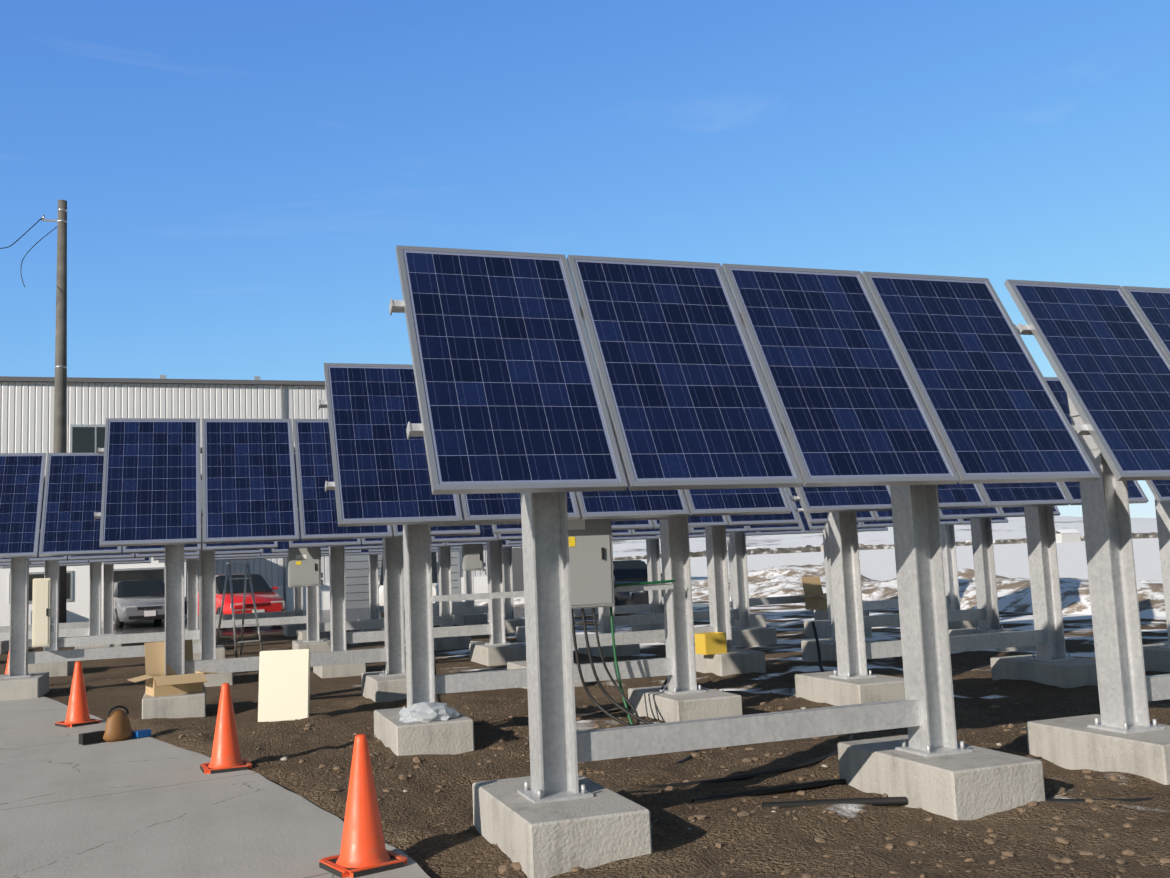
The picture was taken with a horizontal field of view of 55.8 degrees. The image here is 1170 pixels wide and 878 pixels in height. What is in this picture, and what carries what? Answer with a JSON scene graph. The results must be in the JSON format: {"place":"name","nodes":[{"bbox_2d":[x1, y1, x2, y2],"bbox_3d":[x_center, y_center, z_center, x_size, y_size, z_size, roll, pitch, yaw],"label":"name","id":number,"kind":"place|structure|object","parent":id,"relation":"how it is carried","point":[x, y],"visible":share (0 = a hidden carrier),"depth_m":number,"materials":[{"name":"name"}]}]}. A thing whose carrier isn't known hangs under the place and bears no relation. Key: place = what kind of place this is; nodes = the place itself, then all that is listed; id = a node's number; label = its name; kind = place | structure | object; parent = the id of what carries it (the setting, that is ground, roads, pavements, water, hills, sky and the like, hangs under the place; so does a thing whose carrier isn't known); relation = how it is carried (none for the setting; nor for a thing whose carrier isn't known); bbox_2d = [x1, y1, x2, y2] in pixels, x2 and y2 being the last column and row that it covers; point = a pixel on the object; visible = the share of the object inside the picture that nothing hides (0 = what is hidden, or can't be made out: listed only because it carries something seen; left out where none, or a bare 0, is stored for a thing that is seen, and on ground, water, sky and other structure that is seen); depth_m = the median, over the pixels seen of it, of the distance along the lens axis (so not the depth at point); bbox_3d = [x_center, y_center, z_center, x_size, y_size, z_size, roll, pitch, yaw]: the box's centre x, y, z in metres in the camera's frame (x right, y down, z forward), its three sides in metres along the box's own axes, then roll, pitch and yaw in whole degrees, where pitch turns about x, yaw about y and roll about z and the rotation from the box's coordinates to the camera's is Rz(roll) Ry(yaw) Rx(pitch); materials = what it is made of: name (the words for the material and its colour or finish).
{"place":"outdoors","nodes":[
{"label":"outdoors","id":0,"kind":"place"},
{"bbox_2d":[28,601,708,646],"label":"parking lot","id":1,"kind":"structure","parent":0,"point":[354,614],"depth_m":33.01,"materials":[{"name":"grey asphalt"}]},
{"bbox_2d":[41,200,66,637],"bbox_3d":[-13.730,-0.587,28.569,0.690,11.500,0.380,0,-7,-20],"label":"utility pole","id":2,"kind":"object","parent":1,"relation":"on","point":[60,419],"visible":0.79,"depth_m":28.70,"materials":[{"name":"wood"}]},
{"bbox_2d":[113,580,164,628],"bbox_3d":[-14.279,5.241,35.402,2.050,1.430,4.620,1,-7,-30],"label":"van","id":3,"kind":"object","parent":1,"relation":"on","point":[137,600],"visible":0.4,"depth_m":33.91,"materials":[{"name":"grey paint"}]},
{"bbox_2d":[198,574,284,629],"bbox_3d":[-10.022,4.630,31.775,2.010,1.500,3.920,2,-8,-34],"label":"red hatchback car","id":4,"kind":"object","parent":1,"relation":"on","point":[267,599],"visible":0.42,"depth_m":30.74,"materials":[{"name":"red paint"}]},
{"bbox_2d":[378,552,438,617],"bbox_3d":[-5.188,4.397,33.722,2.020,1.980,4.720,-2,-6,-5],"label":"white truck","id":5,"kind":"object","parent":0,"point":[435,579],"visible":0.12,"depth_m":31.54,"materials":[{"name":"white paint"}]},
{"bbox_2d":[0,538,1169,877],"bbox_3d":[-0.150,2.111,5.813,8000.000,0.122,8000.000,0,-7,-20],"label":"ground","id":6,"kind":"structure","parent":0,"point":[338,706],"depth_m":7.77,"materials":[{"name":"brown soil"}]},
{"bbox_2d":[0,640,8,653],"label":"footing","id":7,"kind":"object","parent":6,"relation":"on","point":[4,646],"visible":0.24,"depth_m":24.17,"materials":[{"name":"concrete"}]},
{"bbox_2d":[0,557,150,634],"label":"solar array","id":8,"kind":"object","parent":7,"relation":"on","point":[108,602],"visible":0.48,"depth_m":25.01,"materials":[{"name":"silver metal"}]},
{"bbox_2d":[0,672,48,700],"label":"footing","id":9,"kind":"object","parent":6,"relation":"on","point":[35,685],"visible":0.42,"depth_m":14.21,"materials":[{"name":"concrete"}]},
{"bbox_2d":[0,453,277,677],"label":"solar array","id":10,"kind":"object","parent":9,"relation":"on","point":[72,501],"visible":0.52,"depth_m":14.93,"materials":[{"name":"blue glass"}]},
{"bbox_2d":[32,578,53,646],"bbox_3d":[-7.200,2.303,14.692,0.250,0.900,0.185,0,-7,-20],"label":"control box","id":11,"kind":"object","parent":10,"relation":"attached to","point":[42,623],"visible":1,"depth_m":14.62,"materials":[{"name":"beige paint"}]},
{"bbox_2d":[28,661,74,676],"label":"footing","id":12,"kind":"object","parent":6,"relation":"on","point":[56,669],"visible":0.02,"depth_m":17.58,"materials":[{"name":"concrete"}]},
{"bbox_2d":[0,474,261,650],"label":"solar array","id":13,"kind":"object","parent":12,"relation":"on","point":[51,569],"visible":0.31,"depth_m":18.25,"materials":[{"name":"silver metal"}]},
{"bbox_2d":[142,685,205,718],"bbox_3d":[-4.429,3.010,11.938,0.620,0.565,1.150,0,-7,-20],"label":"footing","id":14,"kind":"object","parent":6,"relation":"on","point":[182,705],"visible":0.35,"depth_m":11.43,"materials":[{"name":"concrete"}]},
{"bbox_2d":[127,639,220,696],"bbox_3d":[-4.358,2.435,11.769,0.875,0.535,0.628,2,-8,-34],"label":"open cardboard box","id":15,"kind":"object","parent":14,"relation":"on","point":[160,683],"visible":0.88,"depth_m":11.72,"materials":[{"name":"beige cardboard"}]},
{"bbox_2d":[94,418,479,676],"bbox_3d":[-3.250,1.215,12.457,4.155,3.014,0.890,0,-7,-20],"label":"solar array","id":16,"kind":"object","parent":14,"relation":"on","point":[151,488],"visible":0.73,"depth_m":12.23,"materials":[{"name":"blue glass"}]},
{"bbox_2d":[193,645,224,660],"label":"footing","id":17,"kind":"object","parent":6,"relation":"on","point":[220,651],"visible":0.19,"depth_m":18.42,"materials":[{"name":"concrete"}]},
{"bbox_2d":[0,696,429,877],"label":"pavement slab","id":18,"kind":"structure","parent":6,"relation":"on","point":[142,807],"depth_m":6.89,"materials":[{"name":"concrete"}]},
{"bbox_2d":[55,661,100,727],"bbox_3d":[-5.263,2.635,11.474,0.350,0.640,0.350,-8,-8,41],"label":"traffic cone","id":19,"kind":"object","parent":18,"relation":"on","point":[77,715],"visible":1,"depth_m":11.40,"materials":[{"name":"orange plastic"}]},
{"bbox_2d":[79,706,150,744],"bbox_3d":[-4.325,2.624,10.174,0.212,0.327,0.600,-7,-8,36],"label":"tool bag","id":20,"kind":"object","parent":18,"relation":"on","point":[117,726],"visible":0.98,"depth_m":10.12,"materials":[{"name":"brown leather"}]},
{"bbox_2d":[200,683,251,773],"bbox_3d":[-2.760,2.204,8.496,0.350,0.640,0.350,1,-7,-25],"label":"traffic cone","id":21,"kind":"object","parent":18,"relation":"on","point":[226,755],"visible":1,"depth_m":8.42,"materials":[{"name":"orange plastic"}]},
{"bbox_2d":[319,734,406,877],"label":"traffic cone","id":22,"kind":"object","parent":18,"relation":"on","point":[364,851],"visible":1,"depth_m":5.48,"materials":[{"name":"orange plastic"}]},
{"bbox_2d":[204,672,232,686],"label":"footing","id":23,"kind":"object","parent":6,"relation":"on","point":[216,679],"visible":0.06,"depth_m":14.98,"materials":[{"name":"concrete"}]},
{"bbox_2d":[216,562,262,657],"bbox_3d":[-6.357,3.125,20.278,0.541,1.720,0.939,3,-8,-42],"label":"step ladder","id":24,"kind":"object","parent":6,"relation":"on","point":[244,599],"visible":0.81,"depth_m":20.26,"materials":[{"name":"silver metal"}]},
{"bbox_2d":[0,375,523,625],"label":"warehouse building","id":25,"kind":"structure","parent":6,"relation":"on","point":[27,414],"depth_m":41.09,"materials":[{"name":"metal"}]},
{"bbox_2d":[258,649,309,721],"bbox_3d":[-3.007,2.467,11.054,0.500,0.700,0.050,-2,-14,-2],"label":"board","id":26,"kind":"object","parent":6,"relation":"on","point":[284,685],"visible":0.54,"depth_m":11.03,"materials":[{"name":"beige paint"}]},
{"bbox_2d":[284,623,306,636],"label":"footing","id":27,"kind":"object","parent":6,"relation":"on","point":[290,630],"visible":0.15,"depth_m":25.84,"materials":[{"name":"concrete"}]},
{"bbox_2d":[292,639,330,652],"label":"footing","id":28,"kind":"object","parent":6,"relation":"on","point":[324,645],"visible":0.27,"depth_m":18.99,"materials":[{"name":"concrete"}]},
{"bbox_2d":[272,539,485,641],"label":"solar array","id":29,"kind":"object","parent":28,"relation":"on","point":[315,627],"visible":0.25,"depth_m":19.80,"materials":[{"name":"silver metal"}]},
{"bbox_2d":[297,630,330,639],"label":"footing","id":30,"kind":"object","parent":6,"relation":"on","point":[301,634],"visible":0.19,"depth_m":22.53,"materials":[{"name":"concrete"}]},
{"bbox_2d":[313,663,365,677],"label":"footing","id":31,"kind":"object","parent":6,"relation":"on","point":[344,670],"visible":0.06,"depth_m":15.55,"materials":[{"name":"concrete"}]},
{"bbox_2d":[289,453,521,650],"bbox_3d":[-2.396,1.631,16.588,4.155,3.014,0.890,0,-7,-20],"label":"solar array","id":32,"kind":"object","parent":31,"relation":"on","point":[494,628],"visible":0.33,"depth_m":16.29,"materials":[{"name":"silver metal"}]},
{"bbox_2d":[288,548,322,587],"bbox_3d":[-4.013,1.845,15.872,0.480,0.550,0.225,0,-7,-20],"label":"control box","id":33,"kind":"object","parent":32,"relation":"attached to","point":[304,567],"visible":1,"depth_m":15.78,"materials":[{"name":"grey metal"}]},
{"bbox_2d":[462,544,485,573],"bbox_3d":[-1.677,1.815,16.706,0.330,0.455,0.185,0,-7,-20],"label":"control box","id":34,"kind":"object","parent":32,"relation":"attached to","point":[472,557],"visible":1,"depth_m":16.64,"materials":[{"name":"grey metal"}]},
{"bbox_2d":[358,618,383,631],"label":"footing","id":35,"kind":"object","parent":6,"relation":"on","point":[374,629],"visible":0.21,"depth_m":26.47,"materials":[{"name":"concrete"}]},
{"bbox_2d":[346,548,486,619],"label":"solar array","id":36,"kind":"object","parent":35,"relation":"on","point":[375,608],"visible":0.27,"depth_m":27.13,"materials":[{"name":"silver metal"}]},
{"bbox_2d":[361,671,406,701],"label":"footing","id":37,"kind":"object","parent":6,"relation":"on","point":[376,687],"visible":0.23,"depth_m":12.21,"materials":[{"name":"concrete"}]},
{"bbox_2d":[374,707,474,755],"bbox_3d":[-1.356,2.582,9.205,0.620,0.565,1.150,0,-7,-20],"label":"footing","id":38,"kind":"object","parent":6,"relation":"on","point":[453,736],"visible":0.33,"depth_m":8.72,"materials":[{"name":"concrete"}]},
{"bbox_2d":[399,702,459,722],"bbox_3d":[-1.262,2.195,8.938,0.486,0.149,0.371,0,-7,-20],"label":"plastic bag","id":39,"kind":"object","parent":38,"relation":"on","point":[426,711],"visible":1,"depth_m":8.83,"materials":[{"name":"white plastic"}]},
{"bbox_2d":[318,363,790,708],"bbox_3d":[-0.177,0.787,9.724,4.155,3.014,0.890,0,-7,-20],"label":"solar array","id":40,"kind":"object","parent":38,"relation":"on","point":[380,469],"visible":0.46,"depth_m":9.38,"materials":[{"name":"blue glass"}]},
{"bbox_2d":[430,517,673,601],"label":"cabinet support rails","id":41,"kind":"object","parent":40,"relation":"attached to","point":[458,597],"visible":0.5,"depth_m":9.48,"materials":[{"name":"metal"}]},
{"bbox_2d":[568,503,614,608],"bbox_3d":[-0.042,1.002,9.599,0.590,0.920,0.265,0,-7,-20],"label":"control box","id":42,"kind":"object","parent":41,"relation":"attached to","point":[592,578],"visible":0.48,"depth_m":9.50,"materials":[{"name":"grey metal"}]},
{"bbox_2d":[434,636,469,650],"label":"footing","id":43,"kind":"object","parent":6,"relation":"on","point":[451,643],"visible":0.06,"depth_m":19.74,"materials":[{"name":"concrete"}]},
{"bbox_2d":[453,613,487,625],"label":"footing","id":44,"kind":"object","parent":6,"relation":"on","point":[470,619],"visible":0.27,"depth_m":27.31,"materials":[{"name":"concrete"}]},
{"bbox_2d":[469,641,525,665],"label":"footing","id":45,"kind":"object","parent":6,"relation":"on","point":[487,655],"visible":0.35,"depth_m":16.39,"materials":[{"name":"concrete"}]},
{"bbox_2d":[505,617,524,632],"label":"footing","id":46,"kind":"object","parent":6,"relation":"on","point":[511,625],"visible":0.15,"depth_m":23.86,"materials":[{"name":"concrete"}]},
{"bbox_2d":[516,626,525,641],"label":"footing","id":47,"kind":"object","parent":6,"relation":"on","point":[520,634],"visible":0.1,"depth_m":21.04,"materials":[{"name":"concrete"}]},
{"bbox_2d":[507,533,704,615],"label":"solar array","id":48,"kind":"object","parent":47,"relation":"on","point":[654,606],"visible":0.12,"depth_m":21.68,"materials":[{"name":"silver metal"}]},
{"bbox_2d":[507,661,582,688],"bbox_3d":[-0.483,2.998,13.342,0.620,0.565,1.150,0,-7,-20],"label":"footing","id":49,"kind":"object","parent":6,"relation":"on","point":[517,665],"visible":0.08,"depth_m":13.43,"materials":[{"name":"concrete"}]},
{"bbox_2d":[492,487,798,650],"bbox_3d":[0.696,1.203,13.862,4.155,3.014,0.890,0,-7,-20],"label":"solar array","id":50,"kind":"object","parent":49,"relation":"on","point":[717,573],"visible":0.25,"depth_m":14.05,"materials":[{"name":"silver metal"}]},
{"bbox_2d":[434,657,666,724],"bbox_3d":[-0.347,1.962,10.168,2.373,1.283,0.811,0,-7,-20],"label":"cable","id":51,"kind":"object","parent":6,"relation":"on","point":[583,714],"visible":0.23,"depth_m":10.32,"materials":[{"name":"black rubber"}]},
{"bbox_2d":[472,774,651,877],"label":"footing","id":52,"kind":"object","parent":6,"relation":"on","point":[602,825],"visible":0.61,"depth_m":5.36,"materials":[{"name":"concrete"}]},
{"bbox_2d":[389,245,1099,803],"bbox_3d":[1.031,0.365,6.327,4.155,3.014,0.890,0,-7,-20],"label":"solar array","id":53,"kind":"object","parent":52,"relation":"on","point":[913,391],"visible":1,"depth_m":6.24,"materials":[{"name":"blue glass"}]},
{"bbox_2d":[578,644,639,657],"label":"footing","id":54,"kind":"object","parent":6,"relation":"on","point":[627,650],"visible":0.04,"depth_m":16.98,"materials":[{"name":"concrete"}]},
{"bbox_2d":[598,487,801,633],"bbox_3d":[1.549,1.618,17.992,4.155,3.014,0.890,0,-7,-20],"label":"solar array","id":55,"kind":"object","parent":54,"relation":"on","point":[740,613],"visible":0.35,"depth_m":18.16,"materials":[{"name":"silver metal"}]},
{"bbox_2d":[592,608,638,725],"bbox_3d":[0.376,1.924,9.129,0.761,1.052,0.537,-4,-7,16],"label":"cable","id":56,"kind":"object","parent":6,"relation":"on","point":[609,674],"visible":0.42,"depth_m":9.44,"materials":[{"name":"black rubber"}]},
{"bbox_2d":[581,608,653,723],"bbox_3d":[1.487,1.897,9.253,2.954,1.063,0.674,-2,-6,-5],"label":"cable","id":57,"kind":"object","parent":6,"relation":"on","point":[606,694],"visible":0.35,"depth_m":9.39,"materials":[{"name":"black rubber"}]},
{"bbox_2d":[571,609,697,762],"bbox_3d":[0.319,1.775,7.690,0.985,1.063,3.451,-3,-6,2],"label":"cable","id":58,"kind":"object","parent":6,"relation":"on","point":[689,757],"visible":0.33,"depth_m":9.37,"materials":[{"name":"black rubber"}]},
{"bbox_2d":[613,560,663,615],"bbox_3d":[0.837,3.905,29.002,2.050,1.430,4.620,0,-7,-25],"label":"parked vehicle","id":59,"kind":"object","parent":6,"relation":"on","point":[629,571],"visible":0.25,"depth_m":28.11,"materials":[{"name":"black paint"}]},
{"bbox_2d":[610,579,674,725],"bbox_3d":[0.496,1.877,9.735,0.309,1.238,0.712,-8,-8,40],"label":"green cable","id":60,"kind":"object","parent":6,"relation":"on","point":[613,636],"visible":0.81,"depth_m":9.61,"materials":[{"name":"green plastic"}]},
{"bbox_2d":[631,623,664,630],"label":"footing","id":61,"kind":"object","parent":6,"relation":"on","point":[646,627],"depth_m":21.30,"materials":[{"name":"concrete"}]},
{"bbox_2d":[178,672,1169,877],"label":"stones","id":62,"kind":"object","parent":6,"relation":"on","point":[504,868],"visible":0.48,"depth_m":6.12,"materials":[{"name":"brown stone"}]},
{"bbox_2d":[628,685,742,721],"bbox_3d":[0.896,2.575,10.006,0.620,0.565,1.150,0,-7,-20],"label":"footing","id":63,"kind":"object","parent":6,"relation":"on","point":[653,702],"visible":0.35,"depth_m":9.58,"materials":[{"name":"concrete"}]},
{"bbox_2d":[695,647,765,675],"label":"footing","id":64,"kind":"object","parent":6,"relation":"on","point":[742,661],"visible":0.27,"depth_m":13.66,"materials":[{"name":"concrete"}]},
{"bbox_2d":[695,632,726,654],"bbox_3d":[1.570,2.552,13.807,0.306,0.250,0.256,1,-7,-25],"label":"yellow box","id":65,"kind":"object","parent":64,"relation":"on","point":[709,643],"visible":1,"depth_m":13.71,"materials":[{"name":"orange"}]},
{"bbox_2d":[731,614,765,626],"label":"footing","id":66,"kind":"object","parent":6,"relation":"on","point":[758,620],"visible":0.12,"depth_m":21.81,"materials":[{"name":"concrete"}]},
{"bbox_2d":[726,487,887,608],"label":"solar array","id":67,"kind":"object","parent":66,"relation":"on","point":[781,599],"visible":0.04,"depth_m":22.52,"materials":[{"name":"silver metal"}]},
{"bbox_2d":[644,710,853,787],"bbox_3d":[1.186,2.051,7.902,1.037,0.494,4.322,-6,-7,28],"label":"cable","id":68,"kind":"object","parent":6,"relation":"on","point":[783,769],"visible":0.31,"depth_m":7.28,"materials":[{"name":"black rubber"}]},
{"bbox_2d":[731,626,776,646],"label":"footing","id":69,"kind":"object","parent":6,"relation":"on","point":[756,636],"visible":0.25,"depth_m":17.77,"materials":[{"name":"concrete"}]},
{"bbox_2d":[474,562,1165,616],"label":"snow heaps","id":70,"kind":"object","parent":6,"relation":"on","point":[1013,594],"visible":0.44,"depth_m":27.78,"materials":[{"name":"white snow"}]},
{"bbox_2d":[804,620,871,638],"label":"footing","id":71,"kind":"object","parent":6,"relation":"on","point":[824,629],"visible":0.15,"depth_m":18.78,"materials":[{"name":"concrete"}]},
{"bbox_2d":[794,487,1008,621],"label":"solar array","id":72,"kind":"object","parent":71,"relation":"on","point":[950,565],"visible":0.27,"depth_m":19.62,"materials":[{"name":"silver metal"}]},
{"bbox_2d":[801,638,879,661],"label":"footing","id":73,"kind":"object","parent":6,"relation":"on","point":[810,652],"visible":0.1,"depth_m":14.82,"materials":[{"name":"concrete"}]},
{"bbox_2d":[793,487,1059,641],"bbox_3d":[4.641,1.190,15.266,4.155,3.014,0.890,0,-7,-20],"label":"solar array","id":74,"kind":"object","parent":73,"relation":"on","point":[985,613],"visible":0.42,"depth_m":15.44,"materials":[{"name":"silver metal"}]},
{"bbox_2d":[814,609,868,619],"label":"footing","id":75,"kind":"object","parent":6,"relation":"on","point":[820,614],"depth_m":23.20,"materials":[{"name":"concrete"}]},
{"bbox_3d":[5.371,3.133,22.769,0.895,0.653,0.660,-2,-6,-3],"label":"cardboard box","id":76,"kind":"object","parent":75,"relation":"on","visible":0},
{"bbox_2d":[799,576,827,609],"bbox_3d":[4.803,3.112,22.355,0.895,0.653,0.660,1,-7,-31],"label":"cardboard box","id":77,"kind":"object","parent":76,"relation":"on","point":[815,596],"visible":0.67,"depth_m":22.45,"materials":[{"name":"beige cardboard"}]},
{"bbox_2d":[795,671,904,705],"bbox_3d":[2.590,2.569,10.609,0.620,0.565,1.150,0,-7,-20],"label":"footing","id":78,"kind":"object","parent":6,"relation":"on","point":[821,687],"visible":0.29,"depth_m":10.30,"materials":[{"name":"concrete"}]},
{"bbox_2d":[796,377,1148,678],"bbox_3d":[3.769,0.774,11.129,4.155,3.014,0.890,0,-7,-20],"label":"solar array","id":79,"kind":"object","parent":78,"relation":"on","point":[841,506],"visible":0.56,"depth_m":10.82,"materials":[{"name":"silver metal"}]},
{"bbox_2d":[692,757,1041,803],"bbox_3d":[3.011,2.151,7.387,5.013,0.040,0.241,-1,-7,-17],"label":"cable","id":80,"kind":"object","parent":6,"relation":"on","point":[793,788],"visible":0.19,"depth_m":6.79,"materials":[{"name":"black rubber"}]},
{"bbox_2d":[837,735,1044,819],"bbox_3d":[2.104,2.152,6.609,0.620,0.565,1.150,0,-7,-20],"label":"footing","id":81,"kind":"object","parent":6,"relation":"on","point":[978,782],"visible":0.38,"depth_m":6.20,"materials":[{"name":"concrete"}]},
{"bbox_2d":[761,797,1156,807],"bbox_3d":[3.685,2.026,6.503,5.295,0.048,0.688,-1,-6,-9],"label":"cable","id":82,"kind":"object","parent":6,"relation":"on","point":[882,801],"visible":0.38,"depth_m":6.38,"materials":[{"name":"black rubber"}]},
{"bbox_2d":[948,620,978,629],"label":"footing","id":83,"kind":"object","parent":6,"relation":"on","point":[963,624],"depth_m":19.13,"materials":[{"name":"concrete"}]},
{"bbox_2d":[949,627,1035,650],"bbox_3d":[5.714,2.978,15.548,0.620,0.565,1.150,0,-7,-20],"label":"footing","id":84,"kind":"object","parent":6,"relation":"on","point":[959,632],"visible":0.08,"depth_m":15.35,"materials":[{"name":"concrete"}]},
{"bbox_2d":[990,654,1097,687],"bbox_3d":[4.841,2.562,11.411,0.620,0.565,1.150,0,-7,-20],"label":"footing","id":85,"kind":"object","parent":6,"relation":"on","point":[1076,672],"visible":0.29,"depth_m":11.14,"materials":[{"name":"concrete"}]},
{"bbox_2d":[1026,714,1169,784],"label":"footing","id":86,"kind":"object","parent":6,"relation":"on","point":[1074,743],"visible":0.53,"depth_m":6.99,"materials":[{"name":"concrete"}]},
{"bbox_2d":[1004,279,1169,733],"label":"solar array","id":87,"kind":"object","parent":86,"relation":"on","point":[1105,349],"visible":0.94,"depth_m":7.23,"materials":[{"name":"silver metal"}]},
{"bbox_2d":[1142,643,1169,671],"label":"footing","id":88,"kind":"object","parent":6,"relation":"on","point":[1156,657],"visible":0.25,"depth_m":12.03,"materials":[{"name":"concrete"}]},
{"bbox_2d":[1145,480,1169,648],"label":"solar array","id":89,"kind":"object","parent":88,"relation":"on","point":[1160,489],"visible":0.29,"depth_m":12.12,"materials":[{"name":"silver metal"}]},
{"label":"footing","id":90,"kind":"object","parent":6,"relation":"on","visible":0},
{"bbox_2d":[159,553,328,629],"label":"solar array","id":91,"kind":"object","parent":90,"relation":"on","point":[298,601],"visible":0.08,"depth_m":26.16,"materials":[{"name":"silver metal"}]},
{"bbox_2d":[0,0,1169,517],"label":"sky","id":92,"kind":"structure","parent":0,"point":[241,182],"materials":[{"name":"blue"}]},
{"bbox_2d":[612,516,1157,557],"bbox_3d":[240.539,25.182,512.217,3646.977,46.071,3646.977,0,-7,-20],"label":"distant hills","id":93,"kind":"structure","parent":0,"point":[1014,528],"depth_m":1157.32,"materials":[{"name":"white snow"}]},
{"bbox_2d":[613,532,1157,559],"bbox_3d":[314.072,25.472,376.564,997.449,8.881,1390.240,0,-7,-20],"label":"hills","id":94,"kind":"structure","parent":93,"relation":"on","point":[800,549],"depth_m":863.36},
{"bbox_2d":[746,529,1080,551],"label":"farm buildings","id":95,"kind":"structure","parent":0,"point":[1066,535],"depth_m":558.99,"materials":[{"name":"grey"}]},
{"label":"footing","id":96,"kind":"object","parent":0,"visible":0},
{"bbox_2d":[0,553,144,640],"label":"solar array","id":97,"kind":"object","parent":96,"relation":"on","point":[94,629],"visible":0.25,"depth_m":21.62,"materials":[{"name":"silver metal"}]},
{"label":"footing","id":98,"kind":"object","parent":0,"visible":0},
{"bbox_2d":[153,549,360,630],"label":"solar array","id":99,"kind":"object","parent":98,"relation":"on","point":[192,594],"visible":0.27,"depth_m":22.36,"materials":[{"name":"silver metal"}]},
{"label":"footing","id":100,"kind":"object","parent":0,"visible":0},
{"bbox_2d":[369,540,521,618],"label":"solar array","id":101,"kind":"object","parent":100,"relation":"on","point":[508,578],"visible":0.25,"depth_m":24.38,"materials":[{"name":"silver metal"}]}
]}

